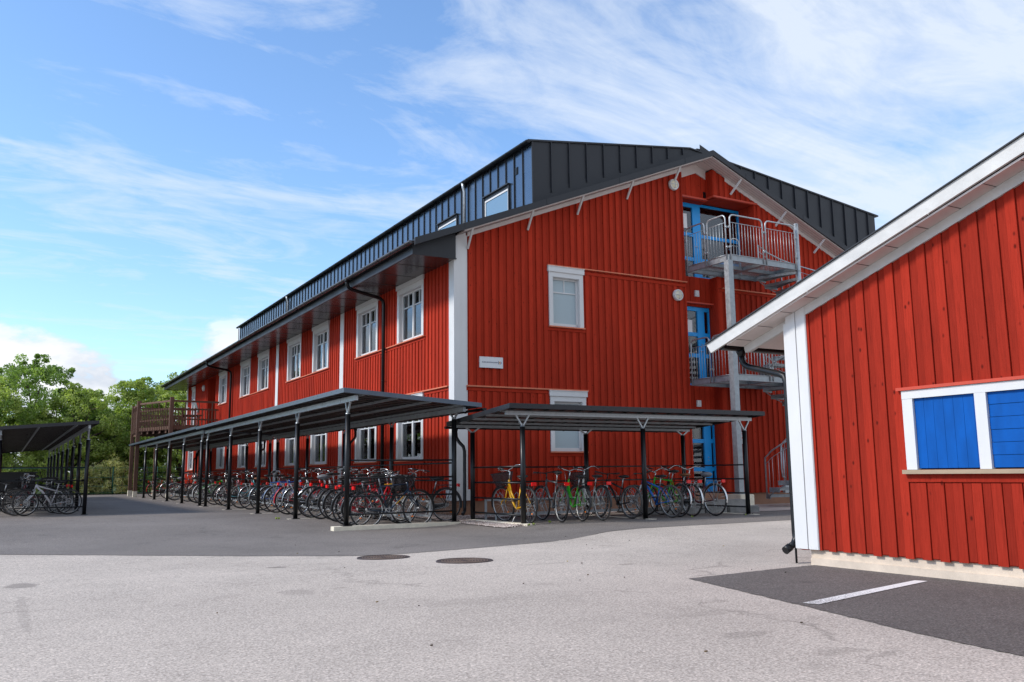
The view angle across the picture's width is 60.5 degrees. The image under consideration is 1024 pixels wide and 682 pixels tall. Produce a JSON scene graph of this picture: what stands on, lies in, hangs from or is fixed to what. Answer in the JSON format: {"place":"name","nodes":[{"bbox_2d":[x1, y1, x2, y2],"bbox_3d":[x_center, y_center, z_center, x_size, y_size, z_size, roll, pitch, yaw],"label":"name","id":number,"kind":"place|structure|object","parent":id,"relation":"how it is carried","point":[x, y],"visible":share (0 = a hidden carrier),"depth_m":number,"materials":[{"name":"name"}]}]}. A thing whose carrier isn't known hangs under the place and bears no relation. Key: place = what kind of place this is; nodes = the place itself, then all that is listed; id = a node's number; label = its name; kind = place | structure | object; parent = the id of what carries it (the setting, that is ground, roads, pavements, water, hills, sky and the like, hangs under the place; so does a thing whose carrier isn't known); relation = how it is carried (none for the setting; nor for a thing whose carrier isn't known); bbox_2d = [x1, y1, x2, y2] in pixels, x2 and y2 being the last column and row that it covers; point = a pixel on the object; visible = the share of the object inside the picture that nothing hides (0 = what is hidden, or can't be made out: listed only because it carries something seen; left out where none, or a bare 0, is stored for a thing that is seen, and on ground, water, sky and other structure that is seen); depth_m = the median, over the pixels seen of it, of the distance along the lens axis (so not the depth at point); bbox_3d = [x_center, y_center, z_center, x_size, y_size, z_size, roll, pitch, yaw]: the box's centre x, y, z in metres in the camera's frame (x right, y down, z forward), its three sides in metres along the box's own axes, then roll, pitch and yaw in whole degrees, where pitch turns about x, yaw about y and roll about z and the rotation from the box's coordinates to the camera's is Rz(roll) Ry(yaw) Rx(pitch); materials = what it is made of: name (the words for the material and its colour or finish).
{"place":"outdoors","nodes":[
{"label":"outdoors","id":0,"kind":"place"},
{"bbox_2d":[36,482,173,494],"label":"lawn","id":1,"kind":"structure","parent":0,"point":[106,493],"depth_m":65.31,"materials":[{"name":"green plant"}]},
{"bbox_2d":[3,452,42,483],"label":"shrub","id":2,"kind":"object","parent":1,"relation":"on","point":[28,464],"visible":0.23,"depth_m":50.38,"materials":[{"name":"green plant"}]},
{"bbox_2d":[0,376,49,471],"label":"oak tree","id":3,"kind":"object","parent":1,"relation":"on","point":[6,393],"visible":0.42,"depth_m":51.10,"materials":[{"name":"green plant"}]},
{"bbox_2d":[2,407,81,489],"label":"oak tree","id":4,"kind":"object","parent":1,"relation":"on","point":[12,420],"visible":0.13,"depth_m":52.73,"materials":[{"name":"green plant"}]},
{"bbox_2d":[30,453,64,493],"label":"shrub","id":5,"kind":"object","parent":1,"relation":"on","point":[41,475],"visible":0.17,"depth_m":51.01,"materials":[{"name":"green plant"}]},
{"bbox_2d":[0,353,103,479],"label":"oak tree","id":6,"kind":"object","parent":1,"relation":"on","point":[34,370],"visible":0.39,"depth_m":53.60,"materials":[{"name":"green plant"}]},
{"bbox_2d":[42,455,84,492],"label":"shrub","id":7,"kind":"object","parent":1,"relation":"on","point":[74,488],"visible":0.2,"depth_m":51.08,"materials":[{"name":"green plant"}]},
{"bbox_2d":[67,463,93,494],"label":"shrub","id":8,"kind":"object","parent":1,"relation":"on","point":[82,482],"visible":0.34,"depth_m":51.28,"materials":[{"name":"green plant"}]},
{"bbox_2d":[25,382,140,492],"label":"oak tree","id":9,"kind":"object","parent":1,"relation":"on","point":[72,393],"visible":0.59,"depth_m":53.56,"materials":[{"name":"green plant"}]},
{"bbox_2d":[82,467,102,494],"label":"shrub","id":10,"kind":"object","parent":1,"relation":"on","point":[98,488],"visible":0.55,"depth_m":51.74,"materials":[{"name":"green plant"}]},
{"bbox_2d":[89,462,113,492],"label":"shrub","id":11,"kind":"object","parent":1,"relation":"on","point":[99,468],"visible":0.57,"depth_m":52.30,"materials":[{"name":"green plant"}]},
{"bbox_2d":[101,453,125,493],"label":"shrub","id":12,"kind":"object","parent":1,"relation":"on","point":[108,487],"visible":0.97,"depth_m":52.09,"materials":[{"name":"green plant"}]},
{"bbox_2d":[109,460,133,493],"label":"shrub","id":13,"kind":"object","parent":1,"relation":"on","point":[123,474],"visible":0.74,"depth_m":52.67,"materials":[{"name":"green plant"}]},
{"bbox_2d":[80,377,178,482],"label":"oak tree","id":14,"kind":"object","parent":1,"relation":"on","point":[139,386],"visible":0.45,"depth_m":56.39,"materials":[{"name":"green plant"}]},
{"bbox_2d":[107,415,174,491],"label":"oak tree","id":15,"kind":"object","parent":1,"relation":"on","point":[142,457],"visible":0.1,"depth_m":56.51,"materials":[{"name":"green plant"}]},
{"bbox_2d":[103,376,186,484],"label":"oak tree","id":16,"kind":"object","parent":1,"relation":"on","point":[148,380],"visible":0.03,"depth_m":64.36,"materials":[{"name":"green plant"}]},
{"bbox_2d":[137,458,163,493],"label":"shrub","id":17,"kind":"object","parent":1,"relation":"on","point":[148,475],"visible":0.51,"depth_m":53.26,"materials":[{"name":"green plant"}]},
{"bbox_2d":[134,370,186,485],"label":"oak tree","id":18,"kind":"object","parent":1,"relation":"on","point":[177,457],"visible":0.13,"depth_m":56.71,"materials":[{"name":"green plant"}]},
{"bbox_2d":[0,493,790,555],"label":"asphalt lane","id":19,"kind":"structure","parent":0,"point":[116,524],"depth_m":16.57,"materials":[{"name":"grey asphalt"}]},
{"bbox_2d":[0,482,29,515],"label":"bicycle","id":20,"kind":"object","parent":19,"relation":"on","point":[15,501],"visible":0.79,"depth_m":23.62,"materials":[{"name":"black paint"}]},
{"bbox_2d":[0,472,37,506],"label":"storage bin","id":21,"kind":"object","parent":19,"relation":"on","point":[9,476],"visible":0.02,"depth_m":27.38,"materials":[{"name":"black plastic"}]},
{"bbox_2d":[0,477,69,513],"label":"bicycle","id":22,"kind":"object","parent":19,"relation":"on","point":[40,498],"visible":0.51,"depth_m":24.92,"materials":[{"name":"grey paint"}]},
{"bbox_2d":[0,473,69,512],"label":"bicycle","id":23,"kind":"object","parent":19,"relation":"on","point":[33,497],"visible":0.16,"depth_m":25.47,"materials":[{"name":"red paint"}]},
{"bbox_2d":[4,475,74,513],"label":"bicycle","id":24,"kind":"object","parent":19,"relation":"on","point":[51,492],"visible":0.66,"depth_m":24.54,"materials":[{"name":"black paint"}]},
{"bbox_2d":[12,478,81,515],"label":"bicycle","id":25,"kind":"object","parent":19,"relation":"on","point":[52,503],"visible":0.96,"depth_m":23.91,"materials":[{"name":"grey paint"}]},
{"bbox_2d":[0,420,99,514],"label":"bike shelter","id":26,"kind":"object","parent":19,"relation":"on","point":[49,437],"visible":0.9,"depth_m":27.07,"materials":[{"name":"black metal"}]},
{"bbox_2d":[2,466,181,493],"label":"wire fence","id":27,"kind":"object","parent":19,"relation":"on","point":[112,477],"visible":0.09,"depth_m":51.81,"materials":[{"name":"teal"}]},
{"bbox_2d":[146,473,180,496],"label":"bicycle","id":28,"kind":"object","parent":19,"relation":"on","point":[162,490],"visible":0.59,"depth_m":42.92,"materials":[{"name":"red paint"}]},
{"bbox_2d":[127,397,218,497],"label":"wooden balcony","id":29,"kind":"structure","parent":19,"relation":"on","point":[168,426],"depth_m":44.01,"materials":[{"name":"brown wood"}]},
{"bbox_2d":[165,473,203,500],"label":"bicycle","id":30,"kind":"object","parent":19,"relation":"on","point":[176,491],"visible":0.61,"depth_m":37.16,"materials":[{"name":"grey paint"}]},
{"bbox_2d":[178,472,221,501],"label":"bicycle","id":31,"kind":"object","parent":19,"relation":"on","point":[216,477],"visible":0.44,"depth_m":35.40,"materials":[{"name":"black paint"}]},
{"bbox_2d":[129,426,282,505],"bbox_3d":[-14.034,5.647,38.536,3.156,2.815,18.512,4,-10,-30],"label":"bike shelter","id":32,"kind":"object","parent":19,"relation":"on","point":[191,439],"visible":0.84,"depth_m":36.26,"materials":[{"name":"black metal"}]},
{"bbox_2d":[192,472,242,503],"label":"bicycle","id":33,"kind":"object","parent":19,"relation":"on","point":[210,494],"visible":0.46,"depth_m":32.40,"materials":[{"name":"grey paint"}]},
{"bbox_2d":[207,472,255,504],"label":"bicycle","id":34,"kind":"object","parent":19,"relation":"on","point":[214,484],"visible":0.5,"depth_m":31.03,"materials":[{"name":"red paint"}]},
{"bbox_2d":[212,471,265,505],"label":"bicycle","id":35,"kind":"object","parent":19,"relation":"on","point":[234,493],"visible":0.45,"depth_m":29.94,"materials":[{"name":"black paint"}]},
{"bbox_2d":[216,471,269,506],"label":"bicycle","id":36,"kind":"object","parent":19,"relation":"on","point":[233,486],"visible":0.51,"depth_m":29.01,"materials":[{"name":"teal paint"}]},
{"bbox_2d":[231,474,287,507],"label":"bicycle","id":37,"kind":"object","parent":19,"relation":"on","point":[244,495],"visible":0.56,"depth_m":27.22,"materials":[{"name":"black paint"}]},
{"bbox_2d":[238,471,292,508],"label":"bicycle","id":38,"kind":"object","parent":19,"relation":"on","point":[252,496],"visible":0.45,"depth_m":26.28,"materials":[{"name":"black paint"}]},
{"bbox_2d":[248,474,303,509],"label":"bicycle","id":39,"kind":"object","parent":19,"relation":"on","point":[252,490],"visible":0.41,"depth_m":25.59,"materials":[{"name":"blue paint"}]},
{"bbox_2d":[260,474,313,511],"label":"bicycle","id":40,"kind":"object","parent":19,"relation":"on","point":[268,486],"visible":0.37,"depth_m":24.56,"materials":[{"name":"blue paint"}]},
{"bbox_2d":[263,469,319,512],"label":"bicycle","id":41,"kind":"object","parent":19,"relation":"on","point":[270,488],"visible":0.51,"depth_m":23.64,"materials":[{"name":"grey paint"}]},
{"bbox_2d":[274,468,339,513],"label":"bicycle","id":42,"kind":"object","parent":19,"relation":"on","point":[289,500],"visible":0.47,"depth_m":22.63,"materials":[{"name":"red paint"}]},
{"bbox_2d":[282,469,343,514],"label":"bicycle","id":43,"kind":"object","parent":19,"relation":"on","point":[303,501],"visible":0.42,"depth_m":22.07,"materials":[{"name":"grey paint"}]},
{"bbox_2d":[299,467,367,515],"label":"bicycle","id":44,"kind":"object","parent":19,"relation":"on","point":[317,494],"visible":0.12,"depth_m":21.05,"materials":[{"name":"black paint"}]},
{"bbox_2d":[298,466,375,517],"bbox_3d":[-4.172,3.591,20.906,1.907,1.183,0.650,3,-6,-25],"label":"bicycle","id":45,"kind":"object","parent":19,"relation":"on","point":[322,477],"visible":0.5,"depth_m":20.68,"materials":[{"name":"grey paint"}]},
{"bbox_2d":[196,388,486,530],"bbox_3d":[-5.635,3.413,24.042,3.156,2.825,15.152,4,-10,-30],"label":"bike shelter","id":46,"kind":"object","parent":19,"relation":"on","point":[347,410],"visible":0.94,"depth_m":20.47,"materials":[{"name":"black metal"}]},
{"bbox_2d":[252,488,430,521],"bbox_3d":[-5.254,4.393,24.144,0.490,0.588,13.440,4,-10,-30],"label":"bike rack","id":47,"kind":"object","parent":19,"relation":"on","point":[409,517],"visible":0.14,"depth_m":19.00,"materials":[{"name":"metal"}]},
{"bbox_2d":[334,470,413,522],"bbox_3d":[-3.007,3.411,19.285,1.893,1.121,0.641,5,-8,-35],"label":"bicycle","id":48,"kind":"object","parent":47,"relation":"on","point":[339,497],"visible":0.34,"depth_m":19.08,"materials":[{"name":"black paint"}]},
{"bbox_2d":[306,469,381,518],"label":"bicycle","id":49,"kind":"object","parent":19,"relation":"on","point":[316,489],"visible":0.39,"depth_m":20.17,"materials":[{"name":"black paint"}]},
{"bbox_2d":[317,467,397,519],"bbox_3d":[-3.510,3.486,20.098,1.890,1.165,0.639,4,-12,-27],"label":"bicycle","id":50,"kind":"object","parent":19,"relation":"on","point":[325,491],"visible":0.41,"depth_m":19.91,"materials":[{"name":"red paint"}]},
{"bbox_2d":[322,473,399,521],"bbox_3d":[-3.346,3.482,19.631,1.846,1.058,0.631,5,-10,-32],"label":"bicycle","id":51,"kind":"object","parent":19,"relation":"on","point":[330,492],"visible":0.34,"depth_m":19.34,"materials":[{"name":"red paint"}]},
{"bbox_2d":[330,468,416,524],"bbox_3d":[-2.915,3.314,18.704,1.896,1.168,0.641,3,-6,-26],"label":"bicycle","id":52,"kind":"object","parent":19,"relation":"on","point":[342,492],"visible":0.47,"depth_m":18.59,"materials":[{"name":"red paint"}]},
{"bbox_2d":[340,471,417,525],"bbox_3d":[-2.743,3.305,18.485,1.831,1.138,0.627,5,-10,-34],"label":"bicycle","id":53,"kind":"object","parent":19,"relation":"on","point":[402,488],"visible":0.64,"depth_m":18.51,"materials":[{"name":"black paint"}]},
{"bbox_2d":[349,473,434,524],"bbox_3d":[-2.449,3.275,18.068,1.933,1.096,0.663,5,-10,-31],"label":"bicycle","id":54,"kind":"object","parent":19,"relation":"on","point":[385,504],"visible":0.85,"depth_m":17.96,"materials":[{"name":"blue paint"}]},
{"bbox_2d":[387,468,461,520],"bbox_3d":[-1.940,3.400,19.431,1.860,1.142,0.625,-4,-13,22],"label":"bicycle","id":55,"kind":"object","parent":19,"relation":"on","point":[441,505],"visible":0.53,"depth_m":19.31,"materials":[{"name":"black paint"}]},
{"bbox_2d":[490,464,537,523],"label":"bicycle","id":56,"kind":"object","parent":19,"relation":"on","point":[503,477],"visible":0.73,"depth_m":17.98,"materials":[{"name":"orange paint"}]},
{"bbox_2d":[532,470,569,521],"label":"bicycle","id":57,"kind":"object","parent":19,"relation":"on","point":[552,504],"visible":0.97,"depth_m":17.91,"materials":[{"name":"grey paint"}]},
{"bbox_2d":[557,466,591,521],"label":"bicycle","id":58,"kind":"object","parent":19,"relation":"on","point":[578,490],"visible":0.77,"depth_m":18.11,"materials":[{"name":"green paint"}]},
{"bbox_2d":[484,489,687,520],"bbox_3d":[1.956,3.698,20.064,5.590,0.588,0.490,4,-10,-30],"label":"bike rack","id":59,"kind":"object","parent":19,"relation":"on","point":[563,511],"visible":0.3,"depth_m":19.55,"materials":[{"name":"metal"}]},
{"bbox_2d":[567,466,611,520],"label":"bicycle","id":60,"kind":"object","parent":19,"relation":"on","point":[574,479],"visible":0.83,"depth_m":18.46,"materials":[{"name":"grey paint"}]},
{"bbox_2d":[444,403,764,525],"bbox_3d":[2.169,2.810,19.616,6.756,2.446,2.960,4,-10,-30],"label":"bike shelter","id":61,"kind":"object","parent":19,"relation":"on","point":[522,417],"visible":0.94,"depth_m":19.22,"materials":[{"name":"black metal"}]},
{"bbox_2d":[593,471,642,518],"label":"bicycle","id":62,"kind":"object","parent":19,"relation":"on","point":[618,503],"visible":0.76,"depth_m":18.93,"materials":[{"name":"black paint"}]},
{"bbox_2d":[624,470,683,517],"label":"bicycle","id":63,"kind":"object","parent":19,"relation":"on","point":[655,499],"visible":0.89,"depth_m":19.07,"materials":[{"name":"blue paint"}]},
{"bbox_2d":[635,467,691,516],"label":"bicycle","id":64,"kind":"object","parent":19,"relation":"on","point":[670,492],"visible":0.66,"depth_m":19.44,"materials":[{"name":"green paint"}]},
{"bbox_2d":[649,465,703,516],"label":"bicycle","id":65,"kind":"object","parent":19,"relation":"on","point":[685,501],"visible":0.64,"depth_m":19.43,"materials":[{"name":"black paint"}]},
{"bbox_2d":[672,465,727,515],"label":"bicycle","id":66,"kind":"object","parent":19,"relation":"on","point":[707,474],"visible":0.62,"depth_m":19.63,"materials":[{"name":"red paint"}]},
{"bbox_2d":[727,505,758,512],"bbox_3d":[5.500,4.032,21.044,0.804,0.175,0.280,1,-9,-13],"label":"kerb stone","id":67,"kind":"object","parent":19,"relation":"on","point":[754,508],"visible":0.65,"depth_m":20.90,"materials":[{"name":"stone"}]},
{"bbox_2d":[0,520,1023,681],"bbox_3d":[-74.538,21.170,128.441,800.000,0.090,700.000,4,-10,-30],"label":"ground","id":68,"kind":"structure","parent":0,"point":[656,614],"depth_m":6.00,"materials":[{"name":"grey asphalt"}]},
{"bbox_2d":[357,555,409,559],"bbox_3d":[-1.629,2.756,11.152,0.670,0.028,0.670,4,-10,-30],"label":"manhole cover","id":69,"kind":"object","parent":68,"relation":"on","point":[378,557],"visible":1,"depth_m":11.12,"materials":[{"name":"metal"}]},
{"bbox_2d":[436,558,492,563],"bbox_3d":[-0.553,2.578,10.275,0.670,0.028,0.670,4,-10,-30],"label":"manhole cover","id":70,"kind":"object","parent":68,"relation":"on","point":[461,560],"visible":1,"depth_m":10.25,"materials":[{"name":"metal"}]},
{"bbox_2d":[160,139,877,514],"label":"office building","id":71,"kind":"structure","parent":68,"relation":"on","point":[552,271],"depth_m":24.35,"materials":[{"name":"red wood"}]},
{"bbox_2d":[215,447,224,469],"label":"window","id":72,"kind":"structure","parent":71,"relation":"in","point":[220,453],"depth_m":43.87,"materials":[{"name":"white paint"}]},
{"bbox_2d":[217,371,227,405],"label":"window","id":73,"kind":"structure","parent":71,"relation":"in","point":[222,399],"depth_m":44.25,"materials":[{"name":"white paint"}]},
{"bbox_2d":[236,444,245,468],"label":"window","id":74,"kind":"structure","parent":71,"relation":"in","point":[241,448],"depth_m":39.90,"materials":[{"name":"white paint"}]},
{"bbox_2d":[239,358,250,398],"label":"window","id":75,"kind":"structure","parent":71,"relation":"in","point":[245,375],"depth_m":40.15,"materials":[{"name":"white paint"}]},
{"bbox_2d":[254,441,266,467],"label":"window","id":76,"kind":"structure","parent":71,"relation":"in","point":[263,454],"depth_m":36.64,"materials":[{"name":"white paint"}]},
{"bbox_2d":[256,349,269,392],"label":"window","id":77,"kind":"structure","parent":71,"relation":"in","point":[263,358],"depth_m":37.40,"materials":[{"name":"white paint"}]},
{"bbox_2d":[283,438,294,466],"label":"window","id":78,"kind":"structure","parent":71,"relation":"in","point":[289,442],"depth_m":33.20,"materials":[{"name":"white paint"}]},
{"bbox_2d":[285,334,301,382],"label":"window","id":79,"kind":"structure","parent":71,"relation":"in","point":[294,343],"depth_m":33.44,"materials":[{"name":"white paint"}]},
{"bbox_2d":[309,433,327,465],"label":"window","id":80,"kind":"structure","parent":71,"relation":"in","point":[318,442],"depth_m":30.19,"materials":[{"name":"white paint"}]},
{"bbox_2d":[311,320,329,373],"bbox_3d":[-6.577,0.223,30.399,0.210,1.680,1.840,4,-10,-30],"label":"window","id":81,"kind":"structure","parent":71,"relation":"in","point":[321,332],"depth_m":30.63,"materials":[{"name":"white paint"}]},
{"bbox_2d":[353,426,376,463],"bbox_3d":[-4.294,2.748,26.055,0.210,1.735,1.860,4,-10,-30],"label":"window","id":82,"kind":"structure","parent":71,"relation":"in","point":[366,439],"depth_m":26.26,"materials":[{"name":"white paint"}]},
{"bbox_2d":[355,298,378,358],"bbox_3d":[-4.331,-0.384,26.524,0.210,1.680,1.860,4,-10,-30],"label":"window","id":83,"kind":"structure","parent":71,"relation":"in","point":[367,312],"depth_m":26.73,"materials":[{"name":"white paint"}]},
{"bbox_2d":[394,392,423,461],"bbox_3d":[-2.669,2.309,23.251,0.210,1.735,1.860,4,-10,-30],"label":"window","id":84,"kind":"structure","parent":71,"relation":"in","point":[409,434],"depth_m":23.44,"materials":[{"name":"white paint"}]},
{"bbox_2d":[395,274,423,345],"bbox_3d":[-2.705,-0.823,23.721,0.210,1.680,1.860,4,-10,-30],"label":"window","id":85,"kind":"structure","parent":71,"relation":"in","point":[410,294],"depth_m":23.88,"materials":[{"name":"white paint"}]},
{"bbox_2d":[479,356,502,368],"bbox_3d":[-0.513,0.528,21.605,0.650,0.270,0.034,4,-10,-30],"label":"building sign","id":86,"kind":"object","parent":71,"relation":"attached to","point":[490,362],"visible":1,"depth_m":21.59,"materials":[{"name":"white metal"}]},
{"bbox_2d":[547,265,585,329],"bbox_3d":[1.398,-1.125,23.050,1.150,1.615,0.210,4,-10,-30],"label":"window","id":87,"kind":"structure","parent":71,"relation":"in","point":[565,284],"depth_m":23.11,"materials":[{"name":"white paint"}]},
{"bbox_2d":[549,390,588,452],"bbox_3d":[1.430,2.073,22.568,1.180,1.585,0.210,4,-10,-30],"label":"window","id":88,"kind":"structure","parent":71,"relation":"in","point":[560,441],"depth_m":22.57,"materials":[{"name":"white paint"}]},
{"bbox_2d":[683,202,702,277],"bbox_3d":[5.189,-3.017,26.226,1.240,2.340,0.165,4,-10,-30],"label":"door","id":89,"kind":"structure","parent":71,"relation":"in","point":[691,212],"depth_m":26.43,"materials":[{"name":"blue paint"}]},
{"bbox_2d":[687,306,711,384],"bbox_3d":[5.454,0.153,25.603,0.930,2.320,0.165,4,-10,-30],"label":"door","id":90,"kind":"structure","parent":71,"relation":"in","point":[698,318],"depth_m":25.68,"materials":[{"name":"blue paint"}]},
{"bbox_2d":[692,425,716,491],"bbox_3d":[5.492,3.396,25.117,0.930,2.300,0.165,4,-10,-30],"label":"door","id":91,"kind":"structure","parent":71,"relation":"in","point":[704,453],"depth_m":25.20,"materials":[{"name":"blue paint"}]},
{"bbox_2d":[700,205,740,279],"bbox_3d":[6.399,-2.930,26.966,1.600,2.360,0.050,4,-10,-30],"label":"window","id":92,"kind":"structure","parent":71,"relation":"in","point":[706,212],"depth_m":26.99,"materials":[{"name":"blue paint"}]},
{"bbox_2d":[689,565,1023,655],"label":"parking bay","id":93,"kind":"object","parent":68,"relation":"on","point":[986,615],"visible":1,"depth_m":6.74,"materials":[{"name":"grey asphalt"}]},
{"bbox_2d":[803,580,925,603],"bbox_3d":[2.936,2.046,7.187,1.919,0.001,0.123,7,-11,-41],"label":"parking line","id":94,"kind":"object","parent":93,"relation":"on","point":[839,597],"visible":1,"depth_m":7.10,"materials":[{"name":"paint"}]},
{"bbox_2d":[705,132,1023,586],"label":"kiosk","id":95,"kind":"object","parent":68,"relation":"on","point":[897,341],"visible":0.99,"depth_m":8.30,"materials":[{"name":"wood"}]},
{"bbox_2d":[895,375,1023,473],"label":"window","id":96,"kind":"structure","parent":95,"relation":"in","point":[977,427],"depth_m":7.87,"materials":[{"name":"white paint"}]},
{"bbox_2d":[0,0,1023,478],"label":"sky","id":97,"kind":"structure","parent":0,"point":[171,171],"materials":[{"name":"blue"}]},
{"bbox_2d":[394,510,632,527],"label":"gravel","id":98,"kind":"structure","parent":0,"point":[464,519],"depth_m":19.60,"materials":[{"name":"grey gravel"}]},
{"bbox_2d":[755,503,789,510],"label":"entrance paving","id":99,"kind":"structure","parent":0,"point":[774,507],"depth_m":23.28,"materials":[{"name":"grey concrete"}]},
{"bbox_2d":[686,499,745,506],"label":"stone slab","id":100,"kind":"structure","parent":99,"relation":"on","point":[736,502],"depth_m":21.89,"materials":[{"name":"stone"}]},
{"bbox_2d":[727,494,754,504],"bbox_3d":[5.917,4.171,22.758,0.480,0.400,0.540,4,-10,-30],"label":"concrete footing","id":101,"kind":"object","parent":99,"relation":"on","point":[736,496],"visible":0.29,"depth_m":22.60,"materials":[{"name":"grey concrete"}]},
{"bbox_2d":[685,214,814,498],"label":"steel staircase","id":102,"kind":"structure","parent":101,"relation":"on","point":[734,380],"depth_m":24.33,"materials":[{"name":"grey metal"}]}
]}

